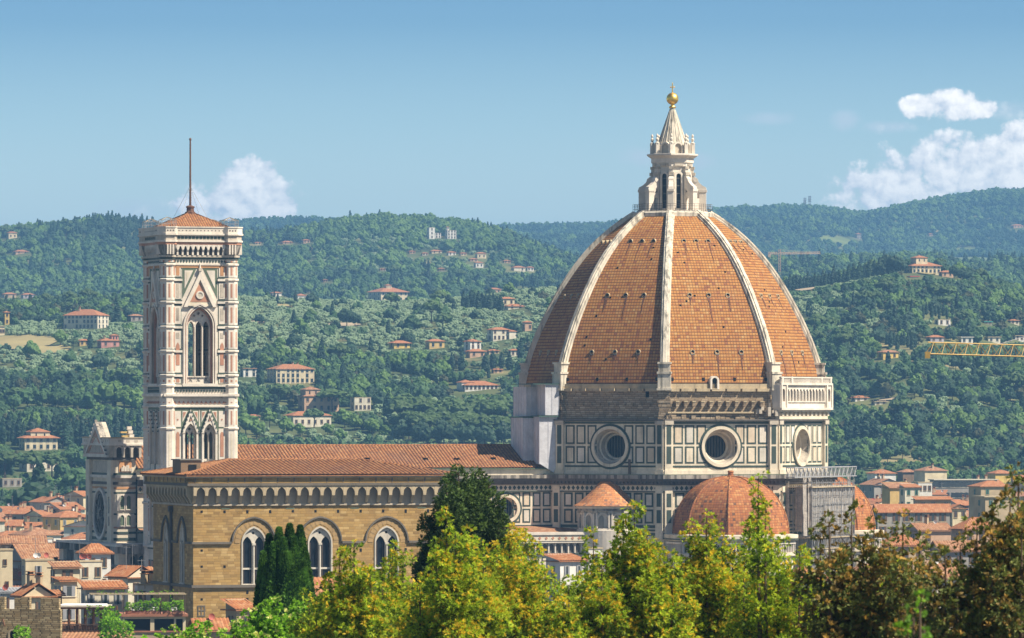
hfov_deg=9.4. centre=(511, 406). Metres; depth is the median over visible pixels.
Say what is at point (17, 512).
house
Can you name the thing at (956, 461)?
broadleaf tree
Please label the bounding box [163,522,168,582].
window
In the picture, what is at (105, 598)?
window
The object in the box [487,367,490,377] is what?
cypress tree
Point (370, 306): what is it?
olive grove
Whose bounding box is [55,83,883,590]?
cathedral
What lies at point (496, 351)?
villa
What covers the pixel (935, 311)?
cypress tree
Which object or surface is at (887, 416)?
broadleaf tree
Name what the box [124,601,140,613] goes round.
planter
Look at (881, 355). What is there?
villa
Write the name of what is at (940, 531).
house
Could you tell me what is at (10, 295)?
villa
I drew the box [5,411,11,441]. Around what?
cypress tree
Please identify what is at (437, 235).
villa
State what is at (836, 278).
cypress tree
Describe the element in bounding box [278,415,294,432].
broadleaf tree
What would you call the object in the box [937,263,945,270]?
oak tree
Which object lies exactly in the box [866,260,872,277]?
conifer tree
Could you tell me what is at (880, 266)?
oak tree
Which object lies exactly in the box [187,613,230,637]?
house
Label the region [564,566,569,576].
window
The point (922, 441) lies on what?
cypress tree
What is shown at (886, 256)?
oak tree
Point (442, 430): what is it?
oak tree
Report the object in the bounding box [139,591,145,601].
window
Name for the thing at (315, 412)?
umbrella pine
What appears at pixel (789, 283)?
cypress tree
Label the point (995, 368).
oak tree
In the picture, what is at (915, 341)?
cypress tree
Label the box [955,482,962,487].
window
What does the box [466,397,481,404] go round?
umbrella pine
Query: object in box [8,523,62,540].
house
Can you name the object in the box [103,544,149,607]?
house
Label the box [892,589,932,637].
lime shrub
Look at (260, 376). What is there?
cypress tree
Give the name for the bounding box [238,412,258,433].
broadleaf tree
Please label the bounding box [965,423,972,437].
cypress tree
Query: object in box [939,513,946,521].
window
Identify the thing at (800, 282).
cypress tree
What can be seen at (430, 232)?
castle tower
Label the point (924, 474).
house
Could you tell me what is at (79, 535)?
house
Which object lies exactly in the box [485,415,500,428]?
umbrella pine
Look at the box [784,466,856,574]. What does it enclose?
gauze scaffold
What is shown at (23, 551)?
house
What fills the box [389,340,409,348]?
villa
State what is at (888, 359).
cypress tree
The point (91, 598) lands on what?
window
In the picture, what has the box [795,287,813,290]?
ground
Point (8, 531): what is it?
house
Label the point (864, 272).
conifer tree
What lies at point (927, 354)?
tower crane
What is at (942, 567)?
house
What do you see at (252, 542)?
window
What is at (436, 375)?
cypress tree
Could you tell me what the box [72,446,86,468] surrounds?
broadleaf tree
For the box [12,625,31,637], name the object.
garden shrub
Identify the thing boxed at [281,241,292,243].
villa
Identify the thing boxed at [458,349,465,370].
cypress tree
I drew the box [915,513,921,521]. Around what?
window
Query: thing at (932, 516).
window
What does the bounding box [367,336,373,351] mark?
cypress tree
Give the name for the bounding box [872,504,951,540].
house
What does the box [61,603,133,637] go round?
timber pergola
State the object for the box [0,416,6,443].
cypress tree
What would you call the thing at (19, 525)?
house
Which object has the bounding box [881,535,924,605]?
house
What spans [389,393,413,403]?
umbrella pine
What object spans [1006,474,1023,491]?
house
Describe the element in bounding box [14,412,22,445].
cypress tree
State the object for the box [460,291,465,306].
cypress tree
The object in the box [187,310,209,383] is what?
bell window
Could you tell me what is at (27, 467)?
villa
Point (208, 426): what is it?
twin window
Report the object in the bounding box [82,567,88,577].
window
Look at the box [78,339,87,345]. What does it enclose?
villa
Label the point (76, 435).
cypress tree
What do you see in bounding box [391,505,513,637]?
holm oak
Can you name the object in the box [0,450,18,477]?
umbrella pine
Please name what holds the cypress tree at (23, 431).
on the hills
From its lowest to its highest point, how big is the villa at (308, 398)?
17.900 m
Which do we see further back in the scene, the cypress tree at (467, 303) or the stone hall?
the cypress tree at (467, 303)
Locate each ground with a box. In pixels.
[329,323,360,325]
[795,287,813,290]
[879,397,894,399]
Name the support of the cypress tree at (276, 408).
on the hills
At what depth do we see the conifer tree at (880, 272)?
3466.86 m
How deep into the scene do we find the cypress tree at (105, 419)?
2683.45 m
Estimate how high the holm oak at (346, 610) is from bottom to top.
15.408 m
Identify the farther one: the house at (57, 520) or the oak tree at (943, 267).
the oak tree at (943, 267)
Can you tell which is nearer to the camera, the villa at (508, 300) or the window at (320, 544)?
the window at (320, 544)
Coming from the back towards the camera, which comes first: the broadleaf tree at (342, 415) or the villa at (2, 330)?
the villa at (2, 330)
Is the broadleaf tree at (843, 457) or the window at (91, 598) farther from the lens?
the broadleaf tree at (843, 457)
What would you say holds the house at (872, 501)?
on the hills
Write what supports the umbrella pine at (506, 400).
on the hills
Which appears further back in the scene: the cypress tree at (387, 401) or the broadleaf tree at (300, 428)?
the cypress tree at (387, 401)
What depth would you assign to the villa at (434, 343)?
3076.45 m
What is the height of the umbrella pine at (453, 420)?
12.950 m
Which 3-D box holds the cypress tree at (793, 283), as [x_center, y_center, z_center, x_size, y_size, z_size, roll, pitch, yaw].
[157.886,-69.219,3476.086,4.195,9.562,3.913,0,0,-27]
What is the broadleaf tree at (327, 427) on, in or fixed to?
on the hills
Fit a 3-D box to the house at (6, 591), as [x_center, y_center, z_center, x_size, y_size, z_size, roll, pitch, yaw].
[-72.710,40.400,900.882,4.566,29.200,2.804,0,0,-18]
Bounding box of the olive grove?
[0,234,1018,443]
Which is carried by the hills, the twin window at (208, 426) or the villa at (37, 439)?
the villa at (37, 439)
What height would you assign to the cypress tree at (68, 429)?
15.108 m
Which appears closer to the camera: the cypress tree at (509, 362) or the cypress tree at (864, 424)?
the cypress tree at (864, 424)
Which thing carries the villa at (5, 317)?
on the hills
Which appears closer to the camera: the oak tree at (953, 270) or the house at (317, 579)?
the house at (317, 579)
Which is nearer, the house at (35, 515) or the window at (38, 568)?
the window at (38, 568)
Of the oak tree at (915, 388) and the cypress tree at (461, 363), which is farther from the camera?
the cypress tree at (461, 363)
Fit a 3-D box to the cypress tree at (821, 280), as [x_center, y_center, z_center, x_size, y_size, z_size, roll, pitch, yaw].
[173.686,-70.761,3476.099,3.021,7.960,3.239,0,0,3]
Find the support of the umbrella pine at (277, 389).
on the hills
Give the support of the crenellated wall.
on the city ground
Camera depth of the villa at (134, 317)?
3300.35 m
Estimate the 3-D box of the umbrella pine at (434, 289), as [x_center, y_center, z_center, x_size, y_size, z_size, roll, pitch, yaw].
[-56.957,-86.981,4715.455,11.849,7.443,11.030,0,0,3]
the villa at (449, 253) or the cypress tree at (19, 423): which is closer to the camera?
the cypress tree at (19, 423)
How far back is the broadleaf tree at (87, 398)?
2817.82 m
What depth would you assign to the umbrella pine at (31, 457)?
2528.14 m
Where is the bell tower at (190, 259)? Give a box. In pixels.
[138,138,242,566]
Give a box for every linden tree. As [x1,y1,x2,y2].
[141,619,229,637]
[228,593,311,637]
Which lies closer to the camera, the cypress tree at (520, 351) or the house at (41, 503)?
the house at (41, 503)
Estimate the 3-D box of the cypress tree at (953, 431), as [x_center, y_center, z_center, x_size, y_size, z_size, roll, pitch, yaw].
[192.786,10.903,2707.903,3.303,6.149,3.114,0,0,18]
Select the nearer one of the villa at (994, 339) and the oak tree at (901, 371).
the oak tree at (901, 371)
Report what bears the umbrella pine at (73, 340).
on the hills
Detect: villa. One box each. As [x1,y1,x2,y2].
[0,326,4,334]
[0,478,21,486]
[2,292,15,297]
[2,311,10,324]
[7,231,16,238]
[12,250,28,254]
[17,428,58,450]
[19,462,57,471]
[20,293,34,298]
[62,306,109,329]
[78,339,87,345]
[96,334,119,347]
[128,314,142,321]
[239,368,256,376]
[267,362,313,383]
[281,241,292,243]
[282,411,332,426]
[293,294,306,298]
[298,386,338,411]
[302,239,309,243]
[350,397,370,410]
[368,284,407,300]
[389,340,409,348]
[424,339,444,348]
[429,250,441,253]
[435,233,440,237]
[445,227,455,238]
[446,251,456,255]
[456,380,497,391]
[462,339,481,353]
[464,349,487,357]
[468,258,477,261]
[474,252,486,257]
[474,261,483,267]
[486,349,499,354]
[487,327,516,341]
[490,368,503,372]
[502,297,514,304]
[504,304,524,309]
[507,349,516,356]
[510,266,525,271]
[521,321,531,330]
[526,266,534,270]
[850,395,869,401]
[855,233,860,238]
[870,400,888,404]
[877,350,897,359]
[904,255,940,274]
[926,335,943,341]
[934,319,950,325]
[938,270,952,277]
[959,337,972,344]
[981,320,992,324]
[984,337,999,343]
[1007,319,1019,324]
[1010,224,1023,227]
[1012,335,1023,341]
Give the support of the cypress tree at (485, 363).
on the hills
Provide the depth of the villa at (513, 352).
3019.74 m
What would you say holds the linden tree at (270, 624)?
on the city ground
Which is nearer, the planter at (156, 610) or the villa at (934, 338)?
the planter at (156, 610)
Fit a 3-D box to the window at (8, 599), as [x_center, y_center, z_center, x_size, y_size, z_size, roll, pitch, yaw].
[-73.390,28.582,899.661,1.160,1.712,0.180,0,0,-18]
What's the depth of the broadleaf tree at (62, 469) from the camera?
2529.96 m
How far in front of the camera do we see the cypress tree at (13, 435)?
2683.02 m
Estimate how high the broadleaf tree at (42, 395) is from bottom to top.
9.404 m
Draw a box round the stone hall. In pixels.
[140,458,457,633]
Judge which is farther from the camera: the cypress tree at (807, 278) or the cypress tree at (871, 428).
the cypress tree at (807, 278)
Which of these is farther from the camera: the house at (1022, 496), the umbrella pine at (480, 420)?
the umbrella pine at (480, 420)
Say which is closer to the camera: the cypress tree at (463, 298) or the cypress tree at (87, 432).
the cypress tree at (87, 432)
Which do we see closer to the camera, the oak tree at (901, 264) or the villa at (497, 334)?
the villa at (497, 334)
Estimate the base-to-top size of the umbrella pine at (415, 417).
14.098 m
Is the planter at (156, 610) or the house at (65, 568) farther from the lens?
the house at (65, 568)
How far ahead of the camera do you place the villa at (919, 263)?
3469.21 m
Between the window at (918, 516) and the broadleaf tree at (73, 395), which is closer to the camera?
the window at (918, 516)
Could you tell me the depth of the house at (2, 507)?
1945.30 m
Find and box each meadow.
[820,235,857,247]
[957,247,983,249]
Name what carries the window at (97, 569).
in the house at (92, 570)
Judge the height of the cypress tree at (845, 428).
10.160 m
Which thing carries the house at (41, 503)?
on the hills
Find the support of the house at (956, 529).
on the city ground
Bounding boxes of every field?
[0,335,56,348]
[39,345,70,352]
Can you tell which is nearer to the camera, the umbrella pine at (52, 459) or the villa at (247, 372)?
the umbrella pine at (52, 459)
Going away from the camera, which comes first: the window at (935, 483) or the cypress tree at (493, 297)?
the window at (935, 483)
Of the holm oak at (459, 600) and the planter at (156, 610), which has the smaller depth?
the holm oak at (459, 600)
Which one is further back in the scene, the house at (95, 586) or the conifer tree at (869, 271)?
the conifer tree at (869, 271)
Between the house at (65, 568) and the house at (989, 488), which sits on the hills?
the house at (989, 488)
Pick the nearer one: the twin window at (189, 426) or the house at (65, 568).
the house at (65, 568)
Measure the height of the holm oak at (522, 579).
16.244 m
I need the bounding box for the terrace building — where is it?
[89,590,187,637]
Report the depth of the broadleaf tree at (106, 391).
2832.70 m
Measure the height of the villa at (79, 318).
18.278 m
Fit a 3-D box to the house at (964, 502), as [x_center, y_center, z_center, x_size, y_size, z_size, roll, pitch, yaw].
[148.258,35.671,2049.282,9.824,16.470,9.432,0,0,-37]
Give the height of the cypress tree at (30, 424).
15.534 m
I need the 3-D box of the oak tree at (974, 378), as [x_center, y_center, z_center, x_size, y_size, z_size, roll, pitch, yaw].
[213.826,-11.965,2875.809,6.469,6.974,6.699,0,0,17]
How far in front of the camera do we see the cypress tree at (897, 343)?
2987.29 m
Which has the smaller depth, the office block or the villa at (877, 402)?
the office block
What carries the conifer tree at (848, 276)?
on the hills
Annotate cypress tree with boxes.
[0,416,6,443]
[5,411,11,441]
[10,420,16,445]
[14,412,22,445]
[20,421,26,436]
[26,412,35,430]
[40,419,45,429]
[44,416,49,430]
[50,412,55,435]
[54,414,62,447]
[63,413,70,446]
[69,418,72,441]
[74,420,79,445]
[79,417,84,445]
[83,423,90,436]
[87,332,92,348]
[102,415,108,430]
[109,424,113,436]
[113,302,121,321]
[113,411,119,436]
[120,408,127,436]
[132,421,137,436]
[135,409,142,436]
[252,523,317,623]
[255,361,264,385]
[272,398,280,418]
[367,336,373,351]
[378,346,381,355]
[382,392,391,419]
[433,368,438,382]
[449,353,454,370]
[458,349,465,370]
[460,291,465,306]
[464,295,469,307]
[468,289,472,307]
[471,292,475,306]
[475,290,481,308]
[480,292,484,308]
[480,352,489,371]
[482,294,486,307]
[485,293,493,309]
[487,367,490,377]
[489,350,497,368]
[491,292,494,308]
[493,296,497,309]
[496,295,504,310]
[498,352,504,367]
[505,352,512,369]
[517,338,524,357]
[788,274,791,290]
[791,274,795,290]
[795,275,798,288]
[798,275,802,288]
[802,276,805,287]
[805,272,809,287]
[809,276,812,286]
[813,272,816,286]
[817,274,820,285]
[820,273,823,285]
[823,271,827,285]
[827,272,830,284]
[827,345,834,361]
[830,269,834,284]
[834,272,837,282]
[842,418,849,440]
[847,419,854,438]
[851,416,855,427]
[852,418,861,438]
[859,413,869,437]
[869,418,875,438]
[873,442,879,453]
[874,418,880,438]
[885,333,887,344]
[885,351,890,363]
[888,331,892,347]
[893,331,895,344]
[895,334,899,348]
[902,331,906,345]
[905,332,910,347]
[907,437,913,449]
[909,333,914,349]
[913,333,917,347]
[917,431,927,449]
[921,306,924,319]
[924,302,928,314]
[929,304,933,316]
[934,305,937,315]
[937,307,940,318]
[938,422,944,436]
[941,303,945,315]
[945,307,948,318]
[950,302,953,314]
[950,424,956,437]
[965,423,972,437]
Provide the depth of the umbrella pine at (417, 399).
2777.71 m
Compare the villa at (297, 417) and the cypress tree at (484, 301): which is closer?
the villa at (297, 417)
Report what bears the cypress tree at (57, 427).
on the hills
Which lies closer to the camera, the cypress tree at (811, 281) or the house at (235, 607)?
the house at (235, 607)
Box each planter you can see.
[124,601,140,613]
[137,599,150,613]
[150,598,160,613]
[161,601,171,613]
[172,600,183,613]
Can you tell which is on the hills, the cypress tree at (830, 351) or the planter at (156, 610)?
the cypress tree at (830, 351)
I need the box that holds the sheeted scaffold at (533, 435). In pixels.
[510,384,558,472]
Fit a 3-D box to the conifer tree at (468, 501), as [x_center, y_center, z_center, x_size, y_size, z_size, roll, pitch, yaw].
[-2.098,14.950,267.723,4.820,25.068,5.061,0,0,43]
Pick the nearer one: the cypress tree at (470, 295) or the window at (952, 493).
the window at (952, 493)
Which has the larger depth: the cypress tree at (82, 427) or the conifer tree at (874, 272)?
the conifer tree at (874, 272)
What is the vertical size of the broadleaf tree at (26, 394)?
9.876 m
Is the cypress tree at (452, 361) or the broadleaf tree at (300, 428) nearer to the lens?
the broadleaf tree at (300, 428)
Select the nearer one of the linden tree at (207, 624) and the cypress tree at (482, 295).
the linden tree at (207, 624)
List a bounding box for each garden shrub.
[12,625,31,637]
[97,609,135,637]
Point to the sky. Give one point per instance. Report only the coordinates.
(496, 112)
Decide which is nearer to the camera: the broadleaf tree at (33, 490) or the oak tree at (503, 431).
the broadleaf tree at (33, 490)
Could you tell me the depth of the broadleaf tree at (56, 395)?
2834.77 m
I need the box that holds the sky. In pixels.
[0,0,1023,225]
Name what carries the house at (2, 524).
on the hills
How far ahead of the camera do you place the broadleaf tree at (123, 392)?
2825.56 m
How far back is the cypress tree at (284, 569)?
298.84 m
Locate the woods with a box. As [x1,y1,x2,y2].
[0,186,1023,505]
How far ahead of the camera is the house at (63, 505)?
1911.72 m
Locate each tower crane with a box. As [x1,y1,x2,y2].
[768,249,819,274]
[925,336,1023,357]
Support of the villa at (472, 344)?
on the hills
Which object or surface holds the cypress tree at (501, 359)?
on the hills
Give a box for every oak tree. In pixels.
[254,314,265,323]
[336,308,354,325]
[348,312,361,323]
[391,419,412,439]
[396,363,406,374]
[411,420,432,442]
[431,419,456,443]
[452,422,474,443]
[469,309,479,318]
[472,425,495,443]
[495,421,510,443]
[865,365,873,379]
[876,262,886,271]
[881,254,888,263]
[888,255,899,264]
[894,257,908,272]
[895,367,906,376]
[910,384,921,397]
[925,380,936,393]
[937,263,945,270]
[944,384,959,399]
[949,265,958,278]
[950,358,960,370]
[957,269,967,279]
[968,373,980,385]
[982,392,996,406]
[990,363,1002,376]
[1003,387,1016,400]
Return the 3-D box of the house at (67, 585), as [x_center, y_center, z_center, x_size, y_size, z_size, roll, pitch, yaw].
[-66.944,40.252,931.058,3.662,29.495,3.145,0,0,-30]
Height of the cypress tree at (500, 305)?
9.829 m
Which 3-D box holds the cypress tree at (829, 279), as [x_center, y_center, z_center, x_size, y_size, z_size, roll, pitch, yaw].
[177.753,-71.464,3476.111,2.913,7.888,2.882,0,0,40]
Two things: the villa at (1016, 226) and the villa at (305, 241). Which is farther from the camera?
the villa at (1016, 226)
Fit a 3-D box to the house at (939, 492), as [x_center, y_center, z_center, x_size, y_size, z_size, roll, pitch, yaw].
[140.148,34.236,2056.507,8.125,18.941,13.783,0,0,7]
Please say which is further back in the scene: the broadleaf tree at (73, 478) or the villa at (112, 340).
the villa at (112, 340)
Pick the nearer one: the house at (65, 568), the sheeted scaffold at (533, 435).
the house at (65, 568)
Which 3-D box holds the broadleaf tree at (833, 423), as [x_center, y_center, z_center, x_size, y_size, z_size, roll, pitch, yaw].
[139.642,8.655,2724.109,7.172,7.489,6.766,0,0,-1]
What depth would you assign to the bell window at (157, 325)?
1092.05 m
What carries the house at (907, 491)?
on the hills
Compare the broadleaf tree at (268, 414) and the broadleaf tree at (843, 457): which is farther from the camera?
the broadleaf tree at (268, 414)
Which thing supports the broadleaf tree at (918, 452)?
on the hills
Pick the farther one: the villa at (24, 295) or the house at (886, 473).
the villa at (24, 295)
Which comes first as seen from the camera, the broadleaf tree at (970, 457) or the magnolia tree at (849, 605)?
the magnolia tree at (849, 605)
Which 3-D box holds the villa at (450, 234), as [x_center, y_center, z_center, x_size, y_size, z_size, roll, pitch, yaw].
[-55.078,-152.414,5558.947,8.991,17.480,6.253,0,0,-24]
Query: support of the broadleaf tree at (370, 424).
on the hills
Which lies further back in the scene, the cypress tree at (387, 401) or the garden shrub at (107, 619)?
the cypress tree at (387, 401)
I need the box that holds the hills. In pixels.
[0,202,1023,493]
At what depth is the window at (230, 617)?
759.96 m
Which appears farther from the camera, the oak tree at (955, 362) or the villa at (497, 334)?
the villa at (497, 334)
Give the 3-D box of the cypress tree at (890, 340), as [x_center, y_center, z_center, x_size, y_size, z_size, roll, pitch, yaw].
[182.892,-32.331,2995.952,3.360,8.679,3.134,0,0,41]
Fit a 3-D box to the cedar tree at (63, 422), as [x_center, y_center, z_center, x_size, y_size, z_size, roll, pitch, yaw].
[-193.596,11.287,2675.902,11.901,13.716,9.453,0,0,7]
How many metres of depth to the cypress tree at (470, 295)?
3379.04 m
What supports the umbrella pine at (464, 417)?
on the hills
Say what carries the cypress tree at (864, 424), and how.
on the hills
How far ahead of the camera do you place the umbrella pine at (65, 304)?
3409.41 m
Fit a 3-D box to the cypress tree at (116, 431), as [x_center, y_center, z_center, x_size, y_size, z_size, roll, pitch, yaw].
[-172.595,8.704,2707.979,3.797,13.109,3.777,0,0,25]
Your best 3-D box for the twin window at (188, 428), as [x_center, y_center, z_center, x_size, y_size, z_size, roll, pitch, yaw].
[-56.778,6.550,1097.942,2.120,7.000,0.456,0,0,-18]
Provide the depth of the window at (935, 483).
2077.41 m
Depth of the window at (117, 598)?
880.49 m
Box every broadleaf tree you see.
[4,487,24,505]
[5,394,22,411]
[11,480,57,505]
[18,387,36,406]
[32,388,50,405]
[49,388,66,406]
[51,480,61,489]
[53,463,70,477]
[58,467,85,490]
[61,387,80,408]
[62,448,77,467]
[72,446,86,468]
[78,391,95,408]
[92,387,106,404]
[97,380,121,406]
[114,385,132,407]
[124,387,142,408]
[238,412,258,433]
[248,420,264,439]
[262,408,277,426]
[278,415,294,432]
[294,423,305,436]
[321,422,334,434]
[336,409,351,427]
[346,413,362,427]
[363,418,379,434]
[828,418,837,432]
[828,426,844,444]
[835,452,850,467]
[850,453,868,469]
[855,471,866,483]
[867,456,879,469]
[880,447,893,462]
[881,411,893,423]
[896,445,908,458]
[902,425,913,432]
[912,445,925,460]
[947,455,963,469]
[962,451,976,468]
[976,452,989,463]
[1003,448,1018,463]
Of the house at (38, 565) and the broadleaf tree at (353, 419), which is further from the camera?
the broadleaf tree at (353, 419)
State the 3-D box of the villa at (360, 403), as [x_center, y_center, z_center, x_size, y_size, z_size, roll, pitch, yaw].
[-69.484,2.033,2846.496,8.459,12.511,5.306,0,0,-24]
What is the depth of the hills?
3011.15 m
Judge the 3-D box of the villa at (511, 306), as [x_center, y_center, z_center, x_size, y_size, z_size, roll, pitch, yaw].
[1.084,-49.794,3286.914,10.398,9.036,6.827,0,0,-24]
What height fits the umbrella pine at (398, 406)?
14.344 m
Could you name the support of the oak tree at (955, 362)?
on the hills
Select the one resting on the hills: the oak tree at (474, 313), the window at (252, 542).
the oak tree at (474, 313)
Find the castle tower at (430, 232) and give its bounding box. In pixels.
[427,227,434,238]
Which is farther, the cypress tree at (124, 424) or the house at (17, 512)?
the cypress tree at (124, 424)
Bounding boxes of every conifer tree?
[30,460,52,487]
[411,463,517,589]
[840,269,846,282]
[845,264,851,281]
[851,263,856,279]
[856,262,862,279]
[862,265,866,277]
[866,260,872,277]
[871,259,876,275]
[877,257,883,275]
[882,257,888,274]
[886,255,893,273]
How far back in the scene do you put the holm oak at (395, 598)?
204.34 m
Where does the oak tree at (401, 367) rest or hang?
on the hills
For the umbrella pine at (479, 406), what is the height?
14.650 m
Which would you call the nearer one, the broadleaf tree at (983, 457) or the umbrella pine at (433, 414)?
the broadleaf tree at (983, 457)
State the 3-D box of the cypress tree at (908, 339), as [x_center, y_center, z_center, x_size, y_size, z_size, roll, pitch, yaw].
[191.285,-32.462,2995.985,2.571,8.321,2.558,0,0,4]
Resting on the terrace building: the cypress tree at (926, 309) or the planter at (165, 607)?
the planter at (165, 607)
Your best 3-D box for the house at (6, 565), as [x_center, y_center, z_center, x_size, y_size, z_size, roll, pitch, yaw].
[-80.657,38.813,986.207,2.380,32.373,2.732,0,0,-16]
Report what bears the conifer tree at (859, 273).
on the hills
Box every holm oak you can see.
[286,584,424,637]
[301,539,401,637]
[371,539,420,637]
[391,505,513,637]
[481,522,564,637]
[545,574,596,608]
[546,499,701,637]
[547,578,583,635]
[670,509,756,637]
[720,470,823,637]
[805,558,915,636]
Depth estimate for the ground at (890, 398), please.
2823.65 m
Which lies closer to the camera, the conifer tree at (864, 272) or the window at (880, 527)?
the window at (880, 527)
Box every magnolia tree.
[788,499,946,637]
[909,461,1023,637]
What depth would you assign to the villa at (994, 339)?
3092.23 m
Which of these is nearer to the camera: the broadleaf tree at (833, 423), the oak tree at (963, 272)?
the broadleaf tree at (833, 423)
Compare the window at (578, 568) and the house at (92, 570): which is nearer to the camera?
the window at (578, 568)
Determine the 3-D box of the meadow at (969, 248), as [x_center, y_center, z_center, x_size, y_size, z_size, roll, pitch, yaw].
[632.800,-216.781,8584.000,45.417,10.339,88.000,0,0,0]
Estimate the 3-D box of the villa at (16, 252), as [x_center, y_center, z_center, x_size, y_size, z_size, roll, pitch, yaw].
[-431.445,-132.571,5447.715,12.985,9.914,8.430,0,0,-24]
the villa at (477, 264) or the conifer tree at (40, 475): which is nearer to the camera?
the conifer tree at (40, 475)
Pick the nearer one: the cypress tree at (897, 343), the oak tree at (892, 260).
the cypress tree at (897, 343)
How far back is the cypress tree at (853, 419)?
2707.19 m
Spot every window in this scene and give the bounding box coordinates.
[7,597,9,608]
[36,565,41,571]
[50,570,54,583]
[62,570,72,576]
[62,586,75,596]
[62,609,74,620]
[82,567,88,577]
[88,594,94,602]
[93,488,106,539]
[94,567,101,577]
[101,558,107,567]
[102,595,108,603]
[114,595,120,604]
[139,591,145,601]
[156,325,157,383]
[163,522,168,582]
[179,524,184,583]
[185,424,194,458]
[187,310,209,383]
[187,428,192,458]
[204,424,213,461]
[228,615,233,625]
[241,526,264,584]
[308,526,332,576]
[374,526,398,581]
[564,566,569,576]
[576,565,581,574]
[879,526,885,533]
[880,513,886,521]
[893,513,899,521]
[903,513,909,521]
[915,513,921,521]
[929,513,935,521]
[934,482,940,487]
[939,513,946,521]
[951,492,958,497]
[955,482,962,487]
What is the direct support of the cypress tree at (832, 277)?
on the hills
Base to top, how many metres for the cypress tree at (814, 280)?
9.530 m
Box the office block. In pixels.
[928,479,998,498]
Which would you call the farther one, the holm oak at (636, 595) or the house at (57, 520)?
the house at (57, 520)
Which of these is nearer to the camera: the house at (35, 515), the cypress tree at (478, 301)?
the house at (35, 515)
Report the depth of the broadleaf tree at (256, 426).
2721.76 m
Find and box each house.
[0,502,35,511]
[0,517,6,531]
[0,522,16,534]
[0,535,47,548]
[0,548,12,586]
[0,584,20,608]
[2,501,32,519]
[4,511,25,530]
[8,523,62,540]
[10,543,58,567]
[10,571,57,608]
[13,568,21,585]
[21,538,53,589]
[22,506,56,521]
[23,513,42,528]
[28,487,71,509]
[39,524,63,537]
[41,505,85,529]
[47,561,83,622]
[50,494,85,513]
[50,576,80,621]
[50,589,65,603]
[61,532,85,538]
[62,486,85,513]
[62,515,85,536]
[73,539,102,622]
[75,543,114,579]
[77,580,128,625]
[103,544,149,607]
[133,559,152,606]
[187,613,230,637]
[220,598,252,637]
[313,577,337,610]
[542,553,588,609]
[582,547,602,605]
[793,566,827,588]
[858,474,896,497]
[863,491,881,504]
[865,469,897,480]
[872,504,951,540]
[880,482,909,503]
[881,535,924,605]
[897,469,913,482]
[897,483,921,503]
[906,515,950,564]
[911,496,953,504]
[912,463,946,481]
[912,482,932,495]
[923,561,958,627]
[927,540,980,568]
[932,483,947,495]
[948,517,995,552]
[950,504,968,526]
[951,489,968,509]
[966,480,1011,517]
[971,496,1019,554]
[976,474,1002,482]
[985,470,1012,482]
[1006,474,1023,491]
[1016,492,1023,503]
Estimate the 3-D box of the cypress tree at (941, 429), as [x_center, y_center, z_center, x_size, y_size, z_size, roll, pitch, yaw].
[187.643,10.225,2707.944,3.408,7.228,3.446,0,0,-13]
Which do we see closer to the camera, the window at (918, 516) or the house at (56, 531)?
the window at (918, 516)
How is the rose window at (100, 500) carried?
in the cathedral
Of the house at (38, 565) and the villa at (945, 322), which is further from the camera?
the villa at (945, 322)
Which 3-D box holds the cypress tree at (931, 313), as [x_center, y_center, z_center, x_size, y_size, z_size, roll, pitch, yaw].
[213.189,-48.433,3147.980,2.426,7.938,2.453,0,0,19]
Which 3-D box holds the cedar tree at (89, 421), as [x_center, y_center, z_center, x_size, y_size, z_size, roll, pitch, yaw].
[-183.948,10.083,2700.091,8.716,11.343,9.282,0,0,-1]
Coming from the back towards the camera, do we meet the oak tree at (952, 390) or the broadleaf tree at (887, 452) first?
the oak tree at (952, 390)
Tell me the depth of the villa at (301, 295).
4780.39 m
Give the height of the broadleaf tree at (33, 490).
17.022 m
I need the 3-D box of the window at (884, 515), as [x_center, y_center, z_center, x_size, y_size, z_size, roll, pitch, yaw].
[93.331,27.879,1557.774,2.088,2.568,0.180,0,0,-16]
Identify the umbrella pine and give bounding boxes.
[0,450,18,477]
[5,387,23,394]
[16,450,44,475]
[43,451,67,477]
[59,302,72,312]
[66,337,78,345]
[266,383,292,400]
[302,408,323,428]
[315,388,348,411]
[383,399,413,413]
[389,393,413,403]
[394,410,413,438]
[405,411,433,442]
[406,395,425,404]
[413,398,437,426]
[425,404,441,412]
[425,411,442,438]
[430,287,441,291]
[431,415,462,443]
[434,407,451,415]
[437,396,451,404]
[440,397,467,427]
[450,402,478,424]
[450,411,475,441]
[465,409,479,417]
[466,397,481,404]
[468,414,493,426]
[474,399,495,414]
[481,398,508,414]
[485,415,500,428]
[492,415,510,425]
[497,395,512,415]
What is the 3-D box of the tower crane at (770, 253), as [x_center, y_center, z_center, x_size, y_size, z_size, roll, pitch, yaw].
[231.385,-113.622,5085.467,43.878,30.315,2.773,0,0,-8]
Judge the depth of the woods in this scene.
3434.40 m
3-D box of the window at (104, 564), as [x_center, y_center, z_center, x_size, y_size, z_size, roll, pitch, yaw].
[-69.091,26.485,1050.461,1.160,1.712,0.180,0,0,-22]
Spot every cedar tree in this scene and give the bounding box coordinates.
[54,417,75,447]
[85,417,92,432]
[258,403,268,421]
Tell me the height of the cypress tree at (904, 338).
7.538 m
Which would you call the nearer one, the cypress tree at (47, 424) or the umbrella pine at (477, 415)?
the cypress tree at (47, 424)
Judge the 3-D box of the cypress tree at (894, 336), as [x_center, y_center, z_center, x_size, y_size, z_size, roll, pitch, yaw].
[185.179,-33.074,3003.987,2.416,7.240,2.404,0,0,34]
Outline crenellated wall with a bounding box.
[0,597,61,637]

